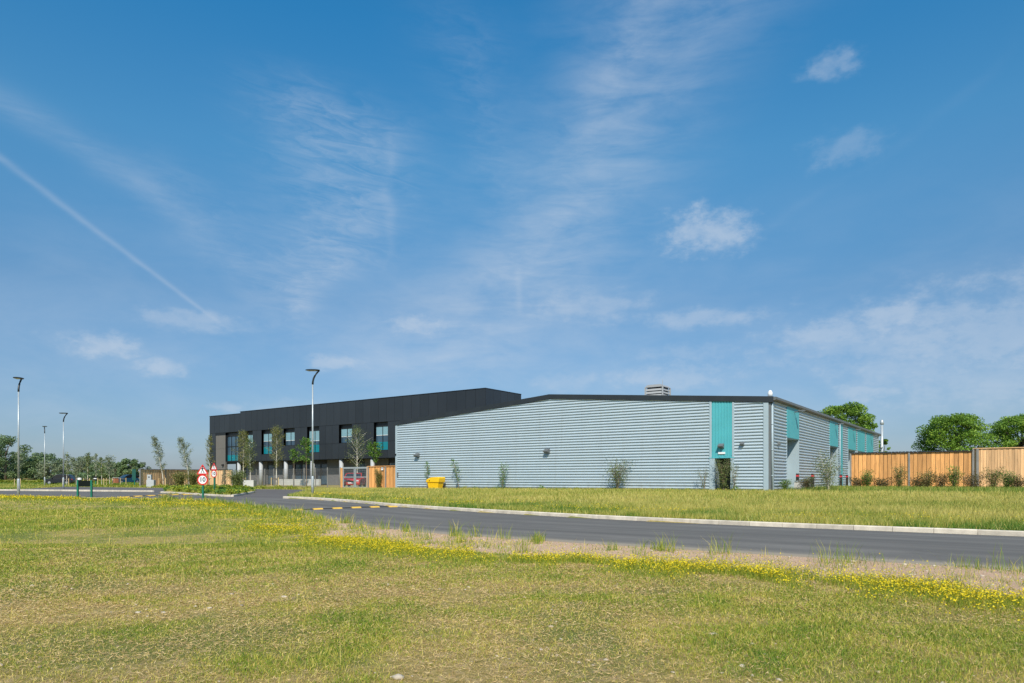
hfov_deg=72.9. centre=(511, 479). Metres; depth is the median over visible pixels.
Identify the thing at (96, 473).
young tree
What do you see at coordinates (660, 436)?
warehouse
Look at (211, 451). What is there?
birch tree
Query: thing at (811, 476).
shrub
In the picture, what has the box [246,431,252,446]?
window
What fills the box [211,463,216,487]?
road sign
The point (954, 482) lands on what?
shrub
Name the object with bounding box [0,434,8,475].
broadleaf tree
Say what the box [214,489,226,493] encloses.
edging plant
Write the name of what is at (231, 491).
edging plant
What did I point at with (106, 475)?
broadleaf tree
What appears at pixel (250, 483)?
concrete planter
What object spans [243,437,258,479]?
birch tree
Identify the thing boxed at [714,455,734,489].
shrub
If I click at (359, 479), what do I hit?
parked car
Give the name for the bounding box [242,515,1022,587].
gravel
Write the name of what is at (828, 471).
shrub
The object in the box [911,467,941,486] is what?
shrub
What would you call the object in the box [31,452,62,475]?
broadleaf tree
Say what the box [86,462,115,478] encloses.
broadleaf tree
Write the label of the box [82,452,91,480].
young tree
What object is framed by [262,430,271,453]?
window
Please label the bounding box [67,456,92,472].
broadleaf tree
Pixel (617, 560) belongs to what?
yellow flowers
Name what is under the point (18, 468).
street lamp
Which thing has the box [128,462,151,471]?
broadleaf tree
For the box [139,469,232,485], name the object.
timber fence
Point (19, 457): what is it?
young tree
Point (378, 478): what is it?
shrub
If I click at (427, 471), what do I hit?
sapling
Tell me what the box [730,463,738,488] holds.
sapling
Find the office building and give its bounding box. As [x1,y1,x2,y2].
[209,388,521,485]
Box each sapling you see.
[424,462,429,487]
[451,458,461,487]
[498,462,508,487]
[695,466,707,490]
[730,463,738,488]
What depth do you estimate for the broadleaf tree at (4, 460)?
165.31 m
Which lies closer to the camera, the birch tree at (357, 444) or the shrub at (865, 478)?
the shrub at (865, 478)
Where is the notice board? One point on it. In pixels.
(85, 483)
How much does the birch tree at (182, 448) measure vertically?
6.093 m
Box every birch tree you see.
[151,435,165,483]
[177,437,193,484]
[205,434,214,484]
[230,429,248,471]
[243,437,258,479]
[265,426,285,485]
[345,425,373,486]
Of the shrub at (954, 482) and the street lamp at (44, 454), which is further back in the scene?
the street lamp at (44, 454)
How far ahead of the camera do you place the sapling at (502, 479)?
54.17 m
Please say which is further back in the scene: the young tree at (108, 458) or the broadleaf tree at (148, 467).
the broadleaf tree at (148, 467)
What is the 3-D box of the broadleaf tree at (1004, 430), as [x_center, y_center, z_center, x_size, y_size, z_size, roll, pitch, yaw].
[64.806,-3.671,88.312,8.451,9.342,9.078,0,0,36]
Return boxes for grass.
[0,482,1023,530]
[0,495,490,543]
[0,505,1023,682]
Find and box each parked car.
[46,474,76,483]
[119,475,138,482]
[345,473,365,486]
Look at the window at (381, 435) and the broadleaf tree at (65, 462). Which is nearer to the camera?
the window at (381, 435)
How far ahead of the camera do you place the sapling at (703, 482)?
44.73 m
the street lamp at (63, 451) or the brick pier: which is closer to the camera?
the street lamp at (63, 451)
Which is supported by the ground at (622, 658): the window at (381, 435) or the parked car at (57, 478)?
the parked car at (57, 478)
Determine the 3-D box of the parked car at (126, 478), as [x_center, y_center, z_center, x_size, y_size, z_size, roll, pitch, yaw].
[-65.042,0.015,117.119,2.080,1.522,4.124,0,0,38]
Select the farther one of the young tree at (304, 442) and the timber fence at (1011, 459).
the young tree at (304, 442)
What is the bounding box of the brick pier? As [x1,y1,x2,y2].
[113,478,118,483]
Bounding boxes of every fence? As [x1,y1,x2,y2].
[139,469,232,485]
[232,467,340,487]
[367,466,394,487]
[850,450,972,486]
[972,447,1023,487]
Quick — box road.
[0,491,1023,570]
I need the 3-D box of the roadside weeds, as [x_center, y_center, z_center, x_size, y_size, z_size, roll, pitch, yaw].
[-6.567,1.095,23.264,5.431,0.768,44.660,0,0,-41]
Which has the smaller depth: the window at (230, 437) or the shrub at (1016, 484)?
the shrub at (1016, 484)
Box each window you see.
[226,433,237,460]
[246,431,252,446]
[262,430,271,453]
[284,428,294,445]
[307,427,318,452]
[339,424,351,442]
[374,422,387,449]
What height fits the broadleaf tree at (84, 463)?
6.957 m
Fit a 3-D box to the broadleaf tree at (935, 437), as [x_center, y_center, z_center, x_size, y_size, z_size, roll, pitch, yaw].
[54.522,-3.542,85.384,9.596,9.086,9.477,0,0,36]
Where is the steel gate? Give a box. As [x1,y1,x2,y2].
[340,467,366,487]
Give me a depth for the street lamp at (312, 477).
44.20 m
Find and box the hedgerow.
[0,470,138,479]
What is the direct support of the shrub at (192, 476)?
on the ground at (622, 658)
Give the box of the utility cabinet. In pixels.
[146,475,155,486]
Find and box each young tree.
[14,450,24,471]
[61,452,72,484]
[70,462,81,484]
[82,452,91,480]
[91,453,98,474]
[96,457,105,483]
[97,454,116,483]
[290,449,300,462]
[296,437,311,468]
[366,441,383,465]
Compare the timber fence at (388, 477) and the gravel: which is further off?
the timber fence at (388, 477)
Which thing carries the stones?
on the ground at (622, 658)
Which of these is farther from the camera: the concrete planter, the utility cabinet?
the concrete planter
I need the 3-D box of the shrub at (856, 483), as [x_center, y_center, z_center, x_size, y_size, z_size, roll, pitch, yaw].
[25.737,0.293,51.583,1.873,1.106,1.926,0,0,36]
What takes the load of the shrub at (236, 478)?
on the ground at (622, 658)
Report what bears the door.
in the warehouse
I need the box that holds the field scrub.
[0,479,111,482]
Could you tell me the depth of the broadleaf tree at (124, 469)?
158.65 m
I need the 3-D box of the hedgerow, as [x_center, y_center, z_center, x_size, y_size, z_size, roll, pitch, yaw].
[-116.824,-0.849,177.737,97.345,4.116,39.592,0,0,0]
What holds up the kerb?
on the ground at (622, 658)
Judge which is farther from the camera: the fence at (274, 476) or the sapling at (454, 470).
the fence at (274, 476)
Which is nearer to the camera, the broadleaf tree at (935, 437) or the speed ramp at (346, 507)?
the speed ramp at (346, 507)
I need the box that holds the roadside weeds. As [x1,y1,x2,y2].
[138,492,1023,589]
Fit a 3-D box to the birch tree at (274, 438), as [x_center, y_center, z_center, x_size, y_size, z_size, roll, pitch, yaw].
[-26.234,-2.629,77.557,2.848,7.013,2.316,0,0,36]
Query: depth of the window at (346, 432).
85.79 m
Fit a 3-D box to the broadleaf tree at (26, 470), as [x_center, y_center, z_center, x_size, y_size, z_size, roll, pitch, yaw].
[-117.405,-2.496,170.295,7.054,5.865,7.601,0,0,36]
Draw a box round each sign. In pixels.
[132,469,135,484]
[197,465,207,497]
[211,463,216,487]
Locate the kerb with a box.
[0,489,1023,536]
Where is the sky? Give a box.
[0,0,1023,471]
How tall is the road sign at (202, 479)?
2.349 m
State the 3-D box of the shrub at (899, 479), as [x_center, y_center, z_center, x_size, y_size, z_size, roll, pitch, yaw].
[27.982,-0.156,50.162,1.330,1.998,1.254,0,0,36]
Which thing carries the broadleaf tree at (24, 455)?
on the ground at (622, 658)
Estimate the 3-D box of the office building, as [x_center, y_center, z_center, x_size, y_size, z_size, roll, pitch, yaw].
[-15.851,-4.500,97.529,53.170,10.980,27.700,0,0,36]
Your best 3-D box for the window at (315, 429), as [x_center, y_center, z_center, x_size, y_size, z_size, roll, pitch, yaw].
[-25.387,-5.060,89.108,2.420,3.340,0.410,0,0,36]
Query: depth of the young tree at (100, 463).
91.99 m
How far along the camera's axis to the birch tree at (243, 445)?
85.92 m
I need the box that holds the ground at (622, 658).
[0,478,1023,682]
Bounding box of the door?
[720,458,729,489]
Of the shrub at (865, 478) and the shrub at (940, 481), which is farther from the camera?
the shrub at (865, 478)
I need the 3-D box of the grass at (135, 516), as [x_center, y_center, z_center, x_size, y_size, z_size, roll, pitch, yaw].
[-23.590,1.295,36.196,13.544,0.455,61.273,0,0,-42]
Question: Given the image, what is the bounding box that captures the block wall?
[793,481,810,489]
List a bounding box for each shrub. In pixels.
[171,470,188,485]
[184,470,199,484]
[222,469,246,485]
[373,467,381,487]
[603,458,632,487]
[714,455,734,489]
[778,479,794,489]
[795,477,819,488]
[800,475,815,487]
[808,449,845,489]
[845,476,867,486]
[859,469,875,485]
[867,476,894,486]
[891,465,906,486]
[906,476,934,487]
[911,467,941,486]
[921,473,956,487]
[945,465,962,487]
[953,471,988,486]
[979,466,1004,487]
[996,470,1019,487]
[1001,474,1023,488]
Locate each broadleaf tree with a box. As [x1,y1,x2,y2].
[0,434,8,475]
[0,435,32,479]
[0,451,33,478]
[20,457,51,479]
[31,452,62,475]
[34,460,66,478]
[55,460,79,472]
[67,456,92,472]
[76,456,95,471]
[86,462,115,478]
[99,461,131,477]
[117,458,143,476]
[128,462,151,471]
[818,401,879,444]
[879,439,890,452]
[911,413,1000,452]
[982,413,1023,446]
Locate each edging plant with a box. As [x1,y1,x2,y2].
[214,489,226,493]
[224,489,237,494]
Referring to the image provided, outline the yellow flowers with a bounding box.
[0,492,1023,630]
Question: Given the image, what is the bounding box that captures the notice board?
[77,480,92,496]
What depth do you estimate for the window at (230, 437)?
99.93 m
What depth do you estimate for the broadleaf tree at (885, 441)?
109.80 m
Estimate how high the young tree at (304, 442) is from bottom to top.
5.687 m
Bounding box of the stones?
[0,583,974,682]
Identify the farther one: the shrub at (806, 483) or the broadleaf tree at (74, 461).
the broadleaf tree at (74, 461)
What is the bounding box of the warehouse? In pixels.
[394,379,883,490]
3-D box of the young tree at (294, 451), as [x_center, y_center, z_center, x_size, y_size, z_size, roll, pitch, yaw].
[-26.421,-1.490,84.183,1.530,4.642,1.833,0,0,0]
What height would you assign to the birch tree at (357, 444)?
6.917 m
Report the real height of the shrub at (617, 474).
2.515 m
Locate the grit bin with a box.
[426,477,444,488]
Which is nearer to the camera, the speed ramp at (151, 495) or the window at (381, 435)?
the speed ramp at (151, 495)
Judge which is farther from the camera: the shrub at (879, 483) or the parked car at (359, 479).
the parked car at (359, 479)
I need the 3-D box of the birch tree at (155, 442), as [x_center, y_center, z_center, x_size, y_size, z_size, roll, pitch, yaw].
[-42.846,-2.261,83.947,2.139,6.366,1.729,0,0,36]
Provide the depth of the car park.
62.25 m
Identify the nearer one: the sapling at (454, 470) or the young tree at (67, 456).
the sapling at (454, 470)
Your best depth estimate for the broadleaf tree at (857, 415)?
106.01 m
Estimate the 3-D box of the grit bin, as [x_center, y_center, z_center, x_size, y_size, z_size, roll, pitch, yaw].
[-6.403,0.344,58.015,1.466,1.038,0.865,0,0,36]
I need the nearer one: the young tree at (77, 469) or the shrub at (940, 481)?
the shrub at (940, 481)
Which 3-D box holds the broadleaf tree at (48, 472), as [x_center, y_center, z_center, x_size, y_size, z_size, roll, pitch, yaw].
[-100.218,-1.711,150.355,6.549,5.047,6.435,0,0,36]
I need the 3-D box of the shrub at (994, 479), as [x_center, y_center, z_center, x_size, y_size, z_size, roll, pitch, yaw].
[32.460,-0.103,46.778,1.599,1.894,1.641,0,0,36]
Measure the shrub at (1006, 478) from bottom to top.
1.541 m
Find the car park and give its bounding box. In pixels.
[32,487,302,497]
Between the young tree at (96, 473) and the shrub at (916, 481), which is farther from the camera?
the young tree at (96, 473)
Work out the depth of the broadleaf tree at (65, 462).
204.83 m
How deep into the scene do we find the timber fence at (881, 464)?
53.95 m
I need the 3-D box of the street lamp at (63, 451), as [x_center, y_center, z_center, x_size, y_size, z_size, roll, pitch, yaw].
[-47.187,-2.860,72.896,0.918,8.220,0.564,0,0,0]
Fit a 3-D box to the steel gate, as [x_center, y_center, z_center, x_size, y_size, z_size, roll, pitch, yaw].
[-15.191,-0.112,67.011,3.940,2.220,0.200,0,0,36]
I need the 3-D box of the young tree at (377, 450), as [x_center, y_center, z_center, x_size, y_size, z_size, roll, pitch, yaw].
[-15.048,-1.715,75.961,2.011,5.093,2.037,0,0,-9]
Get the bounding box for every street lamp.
[13,377,23,495]
[42,426,46,484]
[60,413,67,488]
[306,369,319,492]
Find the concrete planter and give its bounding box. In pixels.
[243,480,256,486]
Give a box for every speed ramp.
[118,494,189,497]
[294,506,397,510]
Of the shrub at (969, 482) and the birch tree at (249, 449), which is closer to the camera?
the shrub at (969, 482)
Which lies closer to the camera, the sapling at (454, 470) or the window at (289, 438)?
the sapling at (454, 470)
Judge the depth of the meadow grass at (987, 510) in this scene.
28.77 m
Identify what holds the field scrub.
on the ground at (622, 658)
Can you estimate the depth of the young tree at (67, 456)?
91.95 m
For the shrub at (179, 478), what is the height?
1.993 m
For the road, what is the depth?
16.83 m
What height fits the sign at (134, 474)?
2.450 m
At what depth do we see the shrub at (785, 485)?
43.38 m

